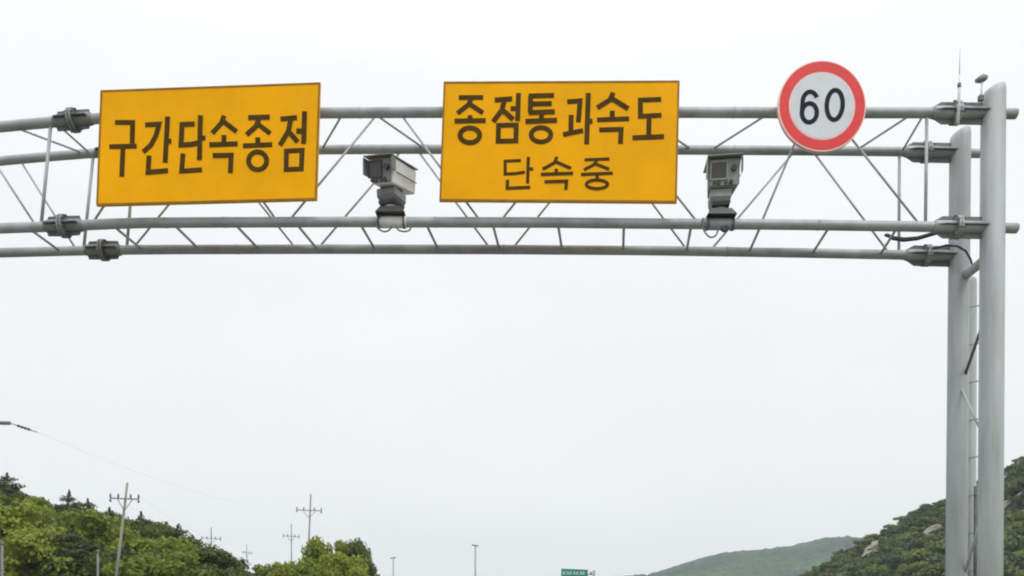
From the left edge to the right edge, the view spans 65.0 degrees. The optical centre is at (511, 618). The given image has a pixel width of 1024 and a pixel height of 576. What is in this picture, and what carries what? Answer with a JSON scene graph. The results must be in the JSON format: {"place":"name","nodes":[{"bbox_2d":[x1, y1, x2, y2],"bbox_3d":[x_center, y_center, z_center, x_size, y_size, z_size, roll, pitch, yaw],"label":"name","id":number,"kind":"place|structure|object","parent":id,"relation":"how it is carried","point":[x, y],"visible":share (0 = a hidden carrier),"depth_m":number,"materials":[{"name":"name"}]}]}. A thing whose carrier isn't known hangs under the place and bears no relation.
{"place":"outdoors","nodes":[
{"label":"outdoors","id":0,"kind":"place"},
{"bbox_2d":[0,0,1023,575],"label":"sky","id":1,"kind":"structure","parent":0,"point":[608,415],"materials":[{"name":"white"}]},
{"bbox_2d":[626,535,862,575],"bbox_3d":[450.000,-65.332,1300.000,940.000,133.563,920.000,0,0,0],"label":"distant mountain","id":2,"kind":"structure","parent":0,"point":[798,559],"depth_m":1185.63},
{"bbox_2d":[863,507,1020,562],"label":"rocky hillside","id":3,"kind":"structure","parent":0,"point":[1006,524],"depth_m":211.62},
{"bbox_2d":[812,560,836,575],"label":"hillside tree","id":4,"kind":"object","parent":3,"relation":"on","point":[820,569],"visible":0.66,"depth_m":240.73,"materials":[{"name":"green plant"}]},
{"bbox_2d":[824,558,853,573],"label":"hillside tree","id":5,"kind":"object","parent":3,"relation":"on","point":[840,562],"visible":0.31,"depth_m":237.16,"materials":[{"name":"green plant"}]},
{"bbox_2d":[830,556,847,571],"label":"hillside tree","id":6,"kind":"object","parent":3,"relation":"on","point":[834,560],"visible":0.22,"depth_m":238.62,"materials":[{"name":"green plant"}]},
{"bbox_2d":[836,571,852,575],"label":"hillside tree","id":7,"kind":"object","parent":3,"relation":"on","point":[843,573],"visible":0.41,"depth_m":218.94,"materials":[{"name":"green plant"}]},
{"bbox_2d":[842,562,869,575],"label":"hillside tree","id":8,"kind":"object","parent":3,"relation":"on","point":[857,568],"visible":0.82,"depth_m":211.80,"materials":[{"name":"green plant"}]},
{"bbox_2d":[851,544,866,555],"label":"hillside tree","id":9,"kind":"object","parent":3,"relation":"on","point":[860,548],"visible":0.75,"depth_m":251.08,"materials":[{"name":"green plant"}]},
{"bbox_2d":[861,538,876,546],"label":"hillside tree","id":10,"kind":"object","parent":3,"relation":"on","point":[869,541],"visible":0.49,"depth_m":253.40,"materials":[{"name":"green plant"}]},
{"bbox_2d":[862,540,879,557],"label":"rock","id":11,"kind":"object","parent":3,"relation":"on","point":[870,549],"visible":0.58,"depth_m":247.19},
{"bbox_2d":[863,533,879,544],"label":"hillside tree","id":12,"kind":"object","parent":3,"relation":"on","point":[875,536],"visible":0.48,"depth_m":256.25,"materials":[{"name":"green plant"}]},
{"bbox_2d":[865,564,890,575],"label":"hillside tree","id":13,"kind":"object","parent":3,"relation":"on","point":[876,569],"visible":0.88,"depth_m":204.41,"materials":[{"name":"green plant"}]},
{"bbox_2d":[878,553,898,569],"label":"hillside tree","id":14,"kind":"object","parent":3,"relation":"on","point":[884,558],"visible":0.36,"depth_m":208.22,"materials":[{"name":"green plant"}]},
{"bbox_2d":[878,528,899,543],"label":"hillside tree","id":15,"kind":"object","parent":3,"relation":"on","point":[888,535],"visible":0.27,"depth_m":241.36,"materials":[{"name":"green plant"}]},
{"bbox_2d":[883,524,895,531],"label":"hillside tree","id":16,"kind":"object","parent":3,"relation":"on","point":[889,526],"visible":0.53,"depth_m":265.43,"materials":[{"name":"green plant"}]},
{"bbox_2d":[878,546,905,558],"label":"hillside tree","id":17,"kind":"object","parent":3,"relation":"on","point":[898,550],"visible":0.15,"depth_m":216.19,"materials":[{"name":"green plant"}]},
{"bbox_2d":[880,541,903,554],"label":"hillside tree","id":18,"kind":"object","parent":3,"relation":"on","point":[894,544],"visible":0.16,"depth_m":222.60,"materials":[{"name":"green plant"}]},
{"bbox_2d":[875,535,912,551],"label":"hillside tree","id":19,"kind":"object","parent":3,"relation":"on","point":[889,541],"visible":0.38,"depth_m":226.96,"materials":[{"name":"green plant"}]},
{"bbox_2d":[882,554,907,570],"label":"hillside tree","id":20,"kind":"object","parent":3,"relation":"on","point":[894,559],"visible":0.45,"depth_m":204.57,"materials":[{"name":"green plant"}]},
{"bbox_2d":[893,516,908,523],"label":"hillside tree","id":21,"kind":"object","parent":3,"relation":"on","point":[901,518],"visible":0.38,"depth_m":265.26,"materials":[{"name":"green plant"}]},
{"bbox_2d":[891,526,911,537],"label":"hillside tree","id":22,"kind":"object","parent":3,"relation":"on","point":[902,529],"visible":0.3,"depth_m":238.81,"materials":[{"name":"green plant"}]},
{"bbox_2d":[895,532,918,542],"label":"hillside tree","id":23,"kind":"object","parent":3,"relation":"on","point":[912,534],"visible":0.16,"depth_m":227.89,"materials":[{"name":"green plant"}]},
{"bbox_2d":[893,561,930,575],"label":"hillside tree","id":24,"kind":"object","parent":3,"relation":"on","point":[916,566],"visible":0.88,"depth_m":194.06,"materials":[{"name":"green plant"}]},
{"bbox_2d":[903,520,920,530],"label":"hillside tree","id":25,"kind":"object","parent":3,"relation":"on","point":[915,524],"visible":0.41,"depth_m":239.11,"materials":[{"name":"green plant"}]},
{"bbox_2d":[905,510,921,521],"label":"hillside tree","id":26,"kind":"object","parent":3,"relation":"on","point":[914,512],"visible":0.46,"depth_m":263.08,"materials":[{"name":"green plant"}]},
{"bbox_2d":[906,530,924,542],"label":"hillside tree","id":27,"kind":"object","parent":3,"relation":"on","point":[920,535],"visible":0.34,"depth_m":230.99,"materials":[{"name":"green plant"}]},
{"bbox_2d":[910,526,925,531],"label":"hillside tree","id":28,"kind":"object","parent":3,"relation":"on","point":[922,529],"visible":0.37,"depth_m":234.92,"materials":[{"name":"green plant"}]},
{"bbox_2d":[903,538,934,552],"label":"hillside tree","id":29,"kind":"object","parent":3,"relation":"on","point":[917,544],"visible":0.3,"depth_m":206.06,"materials":[{"name":"green plant"}]},
{"bbox_2d":[899,548,943,575],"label":"hillside tree","id":30,"kind":"object","parent":3,"relation":"on","point":[916,555],"visible":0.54,"depth_m":196.65,"materials":[{"name":"green plant"}]},
{"bbox_2d":[917,516,934,532],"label":"hillside tree","id":31,"kind":"object","parent":3,"relation":"on","point":[924,520],"visible":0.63,"depth_m":235.72,"materials":[{"name":"green plant"}]},
{"bbox_2d":[919,504,932,515],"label":"hillside tree","id":32,"kind":"object","parent":3,"relation":"on","point":[922,507],"visible":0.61,"depth_m":262.42,"materials":[{"name":"green plant"}]},
{"bbox_2d":[913,562,944,575],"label":"hillside tree","id":33,"kind":"object","parent":3,"relation":"on","point":[932,570],"visible":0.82,"depth_m":187.35,"materials":[{"name":"green plant"}]},
{"bbox_2d":[923,533,939,549],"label":"hillside tree","id":34,"kind":"object","parent":3,"relation":"on","point":[927,537],"visible":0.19,"depth_m":206.62,"materials":[{"name":"green plant"}]},
{"bbox_2d":[923,524,941,535],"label":"rock","id":35,"kind":"object","parent":3,"relation":"on","point":[932,529],"visible":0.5,"depth_m":230.84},
{"bbox_2d":[920,538,945,551],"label":"hillside tree","id":36,"kind":"object","parent":3,"relation":"on","point":[930,542],"visible":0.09,"depth_m":203.01,"materials":[{"name":"green plant"}]},
{"bbox_2d":[923,555,944,575],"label":"hillside tree","id":37,"kind":"object","parent":3,"relation":"on","point":[932,559],"visible":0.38,"depth_m":192.84,"materials":[{"name":"green plant"}]},
{"bbox_2d":[927,511,942,524],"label":"hillside tree","id":38,"kind":"object","parent":3,"relation":"on","point":[936,514],"visible":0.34,"depth_m":238.41,"materials":[{"name":"green plant"}]},
{"bbox_2d":[926,541,944,554],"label":"hillside tree","id":39,"kind":"object","parent":3,"relation":"on","point":[937,545],"visible":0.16,"depth_m":195.40,"materials":[{"name":"green plant"}]},
{"bbox_2d":[931,508,945,530],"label":"hillside tree","id":40,"kind":"object","parent":3,"relation":"on","point":[936,521],"visible":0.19,"depth_m":226.05,"materials":[{"name":"green plant"}]},
{"bbox_2d":[932,500,945,512],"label":"hillside tree","id":41,"kind":"object","parent":3,"relation":"on","point":[941,503],"visible":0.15,"depth_m":239.71,"materials":[{"name":"green plant"}]},
{"bbox_2d":[861,491,1023,563],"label":"undergrowth","id":42,"kind":"object","parent":3,"relation":"on","point":[1017,510],"visible":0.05,"depth_m":218.27,"materials":[{"name":"green plant"}]},
{"bbox_2d":[1004,471,1017,482],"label":"hillside tree","id":43,"kind":"object","parent":3,"relation":"on","point":[1006,477],"visible":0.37,"depth_m":242.20,"materials":[{"name":"green plant"}]},
{"bbox_2d":[1004,492,1022,512],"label":"rock","id":44,"kind":"object","parent":3,"relation":"on","point":[1008,505],"visible":0.33,"depth_m":220.97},
{"bbox_2d":[1004,554,1023,575],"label":"hillside tree","id":45,"kind":"object","parent":3,"relation":"on","point":[1017,561],"visible":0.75,"depth_m":168.96,"materials":[{"name":"green plant"}]},
{"bbox_2d":[1004,535,1023,558],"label":"hillside tree","id":46,"kind":"object","parent":3,"relation":"on","point":[1012,543],"visible":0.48,"depth_m":180.91,"materials":[{"name":"green plant"}]},
{"bbox_2d":[1004,510,1023,534],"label":"hillside tree","id":47,"kind":"object","parent":3,"relation":"on","point":[1010,518],"visible":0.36,"depth_m":198.39,"materials":[{"name":"green plant"}]},
{"bbox_2d":[1004,472,1023,492],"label":"hillside tree","id":48,"kind":"object","parent":3,"relation":"on","point":[1020,475],"visible":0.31,"depth_m":236.60,"materials":[{"name":"green plant"}]},
{"bbox_2d":[1005,527,1023,535],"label":"hillside tree","id":49,"kind":"object","parent":3,"relation":"on","point":[1017,532],"visible":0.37,"depth_m":190.94,"materials":[{"name":"green plant"}]},
{"bbox_2d":[1008,478,1023,505],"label":"hillside tree","id":50,"kind":"object","parent":3,"relation":"on","point":[1017,498],"visible":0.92,"depth_m":217.62,"materials":[{"name":"green plant"}]},
{"bbox_2d":[1008,514,1023,530],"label":"hillside tree","id":51,"kind":"object","parent":3,"relation":"on","point":[1017,525],"visible":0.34,"depth_m":193.45,"materials":[{"name":"green plant"}]},
{"bbox_2d":[1008,550,1023,557],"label":"hillside tree","id":52,"kind":"object","parent":3,"relation":"on","point":[1011,554],"visible":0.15,"depth_m":178.29,"materials":[{"name":"green plant"}]},
{"bbox_2d":[1011,478,1021,491],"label":"hillside tree","id":53,"kind":"object","parent":3,"relation":"on","point":[1014,487],"visible":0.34,"depth_m":228.33,"materials":[{"name":"green plant"}]},
{"bbox_2d":[1010,463,1023,475],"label":"hillside tree","id":54,"kind":"object","parent":3,"relation":"on","point":[1016,470],"visible":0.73,"depth_m":239.97,"materials":[{"name":"green plant"}]},
{"bbox_2d":[1010,569,1023,575],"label":"hillside tree","id":55,"kind":"object","parent":3,"relation":"on","point":[1020,573],"visible":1,"depth_m":165.07,"materials":[{"name":"green plant"}]},
{"bbox_2d":[1011,456,1023,463],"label":"hillside tree","id":56,"kind":"object","parent":3,"relation":"on","point":[1019,458],"visible":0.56,"depth_m":261.85,"materials":[{"name":"green plant"}]},
{"label":"ground","id":57,"kind":"structure","parent":0,"visible":0},
{"bbox_2d":[0,542,3,575],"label":"marker post","id":58,"kind":"object","parent":57,"relation":"on","point":[2,558],"visible":1,"depth_m":45.95,"materials":[{"name":"metal"}]},
{"bbox_2d":[96,550,99,575],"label":"marker post","id":59,"kind":"object","parent":57,"relation":"on","point":[97,551],"visible":1,"depth_m":47.95,"materials":[{"name":"metal"}]},
{"bbox_2d":[109,482,139,575],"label":"utility pole","id":60,"kind":"object","parent":57,"relation":"on","point":[125,498],"visible":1,"depth_m":49.93,"materials":[{"name":"concrete"}]},
{"bbox_2d":[95,549,173,575],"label":"broadleaf tree","id":61,"kind":"object","parent":57,"relation":"on","point":[155,550],"visible":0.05,"depth_m":58.72,"materials":[{"name":"green plant"}]},
{"bbox_2d":[99,535,199,566],"bbox_3d":[-28.435,-2.381,61.972,9.034,8.428,8.240,0,0,38],"label":"broadleaf tree","id":62,"kind":"object","parent":57,"relation":"on","point":[139,545],"visible":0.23,"depth_m":62.20,"materials":[{"name":"green plant"}]},
{"bbox_2d":[99,547,216,575],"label":"broadleaf tree","id":63,"kind":"object","parent":57,"relation":"on","point":[144,564],"visible":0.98,"depth_m":54.97,"materials":[{"name":"green plant"}]},
{"bbox_2d":[163,560,203,575],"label":"broadleaf tree","id":64,"kind":"object","parent":57,"relation":"on","point":[193,567],"visible":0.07,"depth_m":57.82,"materials":[{"name":"green plant"}]},
{"bbox_2d":[196,563,236,575],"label":"broadleaf tree","id":65,"kind":"object","parent":57,"relation":"on","point":[220,572],"visible":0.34,"depth_m":63.34,"materials":[{"name":"green plant"}]},
{"bbox_2d":[226,566,254,575],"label":"broadleaf tree","id":66,"kind":"object","parent":57,"relation":"on","point":[239,573],"visible":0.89,"depth_m":65.89,"materials":[{"name":"green plant"}]},
{"bbox_2d":[250,565,277,575],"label":"broadleaf tree","id":67,"kind":"object","parent":57,"relation":"on","point":[265,571],"visible":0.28,"depth_m":64.80,"materials":[{"name":"green plant"}]},
{"bbox_2d":[251,561,280,574],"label":"broadleaf tree","id":68,"kind":"object","parent":57,"relation":"on","point":[257,567],"visible":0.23,"depth_m":67.80,"materials":[{"name":"green plant"}]},
{"bbox_2d":[283,524,299,560],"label":"utility pole","id":69,"kind":"object","parent":57,"relation":"on","point":[291,536],"visible":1,"depth_m":111.93,"materials":[{"name":"concrete"}]},
{"bbox_2d":[266,556,318,575],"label":"broadleaf tree","id":70,"kind":"object","parent":57,"relation":"on","point":[287,569],"visible":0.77,"depth_m":60.94,"materials":[{"name":"green plant"}]},
{"bbox_2d":[296,494,321,539],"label":"utility pole","id":71,"kind":"object","parent":57,"relation":"on","point":[309,510],"visible":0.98,"depth_m":78.92,"materials":[{"name":"concrete"}]},
{"bbox_2d":[296,564,342,575],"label":"broadleaf tree","id":72,"kind":"object","parent":57,"relation":"on","point":[316,570],"visible":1,"depth_m":55.65,"materials":[{"name":"green plant"}]},
{"bbox_2d":[301,535,350,564],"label":"broadleaf tree","id":73,"kind":"object","parent":57,"relation":"on","point":[315,547],"visible":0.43,"depth_m":69.42,"materials":[{"name":"green plant"}]},
{"bbox_2d":[312,550,369,575],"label":"broadleaf tree","id":74,"kind":"object","parent":57,"relation":"on","point":[346,566],"visible":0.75,"depth_m":60.88,"materials":[{"name":"green plant"}]},
{"bbox_2d":[342,537,371,562],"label":"broadleaf tree","id":75,"kind":"object","parent":57,"relation":"on","point":[355,548],"visible":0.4,"depth_m":73.00,"materials":[{"name":"green plant"}]},
{"bbox_2d":[360,556,379,575],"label":"broadleaf tree","id":76,"kind":"object","parent":57,"relation":"on","point":[372,569],"visible":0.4,"depth_m":69.04,"materials":[{"name":"green plant"}]},
{"bbox_2d":[0,81,1019,575],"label":"gantry","id":77,"kind":"object","parent":57,"relation":"on","point":[974,521],"visible":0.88,"depth_m":10.52,"materials":[{"name":"metal"}]},
{"bbox_2d":[96,82,320,206],"bbox_3d":[-3.893,-6.085,10.360,2.873,1.579,0.135,0,0,0],"label":"road sign","id":78,"kind":"object","parent":77,"relation":"attached to","point":[233,144],"visible":1,"depth_m":10.30,"materials":[{"name":"metal"}]},
{"bbox_2d":[363,153,417,231],"bbox_3d":[-1.560,-5.511,10.454,0.525,1.010,0.727,0,0,22],"label":"enforcement camera","id":79,"kind":"object","parent":77,"relation":"attached to","point":[392,176],"visible":1,"depth_m":10.37,"materials":[{"name":"metal"}]},
{"bbox_2d":[439,80,679,203],"bbox_3d":[0.609,-6.115,10.360,3.080,1.565,0.135,0,0,0],"label":"road sign","id":80,"kind":"object","parent":77,"relation":"attached to","point":[601,142],"visible":1,"depth_m":10.30,"materials":[{"name":"metal"}]},
{"bbox_2d":[702,153,743,237],"bbox_3d":[2.718,-5.445,10.461,0.496,1.025,0.538,0,0,7],"label":"enforcement camera","id":81,"kind":"object","parent":77,"relation":"attached to","point":[722,172],"visible":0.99,"depth_m":10.34,"materials":[{"name":"metal"}]},
{"bbox_2d":[777,61,865,153],"bbox_3d":[3.961,-6.550,10.341,1.122,1.162,0.157,0,0,0],"label":"speed limit sign","id":82,"kind":"object","parent":77,"relation":"attached to","point":[821,107],"visible":1,"depth_m":10.27,"materials":[{"name":"metal"}]},
{"bbox_2d":[884,232,935,241],"bbox_3d":[5.359,-5.143,10.804,0.673,0.123,0.096,0,0,13],"label":"cable bundle","id":83,"kind":"object","parent":77,"relation":"hanging from","point":[908,239],"visible":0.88,"depth_m":10.81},
{"bbox_2d":[932,244,972,264],"bbox_3d":[6.064,-4.976,11.050,0.571,0.344,0.028,0,0,0],"label":"bent cable","id":84,"kind":"object","parent":77,"relation":"attached to","point":[963,249],"visible":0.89,"depth_m":11.04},
{"bbox_2d":[956,56,960,124],"bbox_3d":[5.764,-6.885,10.380,0.065,0.986,0.046,0,0,0],"label":"antenna","id":85,"kind":"object","parent":77,"relation":"attached to","point":[958,100],"visible":1,"depth_m":10.37,"materials":[{"name":"metal"}]},
{"bbox_2d":[975,74,987,101],"bbox_3d":[6.071,-6.868,10.400,0.156,0.343,0.100,0,0,0],"label":"weather sensor","id":86,"kind":"object","parent":77,"relation":"attached to","point":[982,78],"visible":1,"depth_m":10.38,"materials":[{"name":"metal"}]},
{"bbox_2d":[561,569,594,575],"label":"direction sign","id":87,"kind":"object","parent":57,"relation":"on","point":[572,572],"visible":1,"depth_m":83.00,"materials":[{"name":"metal"}]},
{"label":"wooded slope","id":88,"kind":"structure","parent":0,"visible":0},
{"bbox_2d":[0,477,17,497],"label":"pine tree","id":89,"kind":"object","parent":88,"relation":"on","point":[5,487],"visible":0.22,"depth_m":85.40,"materials":[{"name":"green plant"}]},
{"bbox_2d":[0,472,25,493],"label":"pine tree","id":90,"kind":"object","parent":88,"relation":"on","point":[6,477],"visible":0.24,"depth_m":88.22,"materials":[{"name":"green plant"}]},
{"bbox_2d":[0,494,53,520],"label":"broadleaf tree","id":91,"kind":"object","parent":88,"relation":"on","point":[37,500],"visible":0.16,"depth_m":73.31,"materials":[{"name":"green plant"}]},
{"bbox_2d":[0,499,56,574],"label":"broadleaf tree","id":92,"kind":"object","parent":88,"relation":"on","point":[16,517],"visible":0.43,"depth_m":59.21,"materials":[{"name":"green plant"}]},
{"bbox_2d":[9,491,54,510],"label":"broadleaf tree","id":93,"kind":"object","parent":88,"relation":"on","point":[21,496],"visible":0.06,"depth_m":83.40,"materials":[{"name":"green plant"}]},
{"bbox_2d":[0,526,82,575],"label":"broadleaf tree","id":94,"kind":"object","parent":88,"relation":"on","point":[25,540],"visible":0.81,"depth_m":55.67,"materials":[{"name":"green plant"}]},
{"bbox_2d":[23,520,90,568],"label":"broadleaf tree","id":95,"kind":"object","parent":88,"relation":"on","point":[40,522],"visible":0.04,"depth_m":65.62,"materials":[{"name":"green plant"}]},
{"bbox_2d":[24,524,107,572],"bbox_3d":[-31.782,-3.074,57.827,7.010,7.372,7.290,0,0,-33],"label":"pine tree","id":96,"kind":"object","parent":88,"relation":"on","point":[73,538],"visible":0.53,"depth_m":56.60,"materials":[{"name":"green plant"}]},
{"bbox_2d":[46,490,87,513],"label":"pine tree","id":97,"kind":"object","parent":88,"relation":"on","point":[63,507],"visible":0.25,"depth_m":83.53,"materials":[{"name":"green plant"}]},
{"bbox_2d":[35,550,114,575],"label":"broadleaf tree","id":98,"kind":"object","parent":88,"relation":"on","point":[90,561],"visible":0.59,"depth_m":55.73,"materials":[{"name":"green plant"}]},
{"bbox_2d":[81,498,97,512],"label":"pine tree","id":99,"kind":"object","parent":88,"relation":"on","point":[89,505],"visible":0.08,"depth_m":89.78,"materials":[{"name":"green plant"}]},
{"bbox_2d":[42,508,140,552],"bbox_3d":[-34.382,-4.780,65.626,7.534,8.399,7.574,0,0,25],"label":"broadleaf tree","id":100,"kind":"object","parent":88,"relation":"on","point":[106,532],"visible":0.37,"depth_m":64.44,"materials":[{"name":"green plant"}]},
{"bbox_2d":[77,541,138,575],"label":"pine tree","id":101,"kind":"object","parent":88,"relation":"on","point":[126,547],"visible":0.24,"depth_m":56.40,"materials":[{"name":"green plant"}]},
{"bbox_2d":[104,507,119,516],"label":"pine tree","id":102,"kind":"object","parent":88,"relation":"on","point":[110,513],"visible":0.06,"depth_m":87.86,"materials":[{"name":"green plant"}]},
{"bbox_2d":[111,513,152,536],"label":"broadleaf tree","id":103,"kind":"object","parent":88,"relation":"on","point":[142,523],"visible":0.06,"depth_m":83.29,"materials":[{"name":"green plant"}]},
{"bbox_2d":[117,537,161,550],"bbox_3d":[-29.474,-2.581,64.086,6.514,7.774,6.548,0,0,10],"label":"broadleaf tree","id":104,"kind":"object","parent":88,"relation":"on","point":[142,539],"visible":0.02,"depth_m":62.51,"materials":[{"name":"green plant"}]},
{"bbox_2d":[131,511,159,536],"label":"pine tree","id":105,"kind":"object","parent":88,"relation":"on","point":[141,514],"visible":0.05,"depth_m":85.84,"materials":[{"name":"green plant"}]},
{"bbox_2d":[130,521,191,547],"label":"broadleaf tree","id":106,"kind":"object","parent":88,"relation":"on","point":[155,530],"visible":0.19,"depth_m":81.72,"materials":[{"name":"green plant"}]},
{"bbox_2d":[165,523,207,549],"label":"pine tree","id":107,"kind":"object","parent":88,"relation":"on","point":[183,532],"visible":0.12,"depth_m":81.66,"materials":[{"name":"green plant"}]},
{"bbox_2d":[190,544,250,574],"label":"broadleaf tree","id":108,"kind":"object","parent":88,"relation":"on","point":[208,553],"visible":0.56,"depth_m":70.84,"materials":[{"name":"green plant"}]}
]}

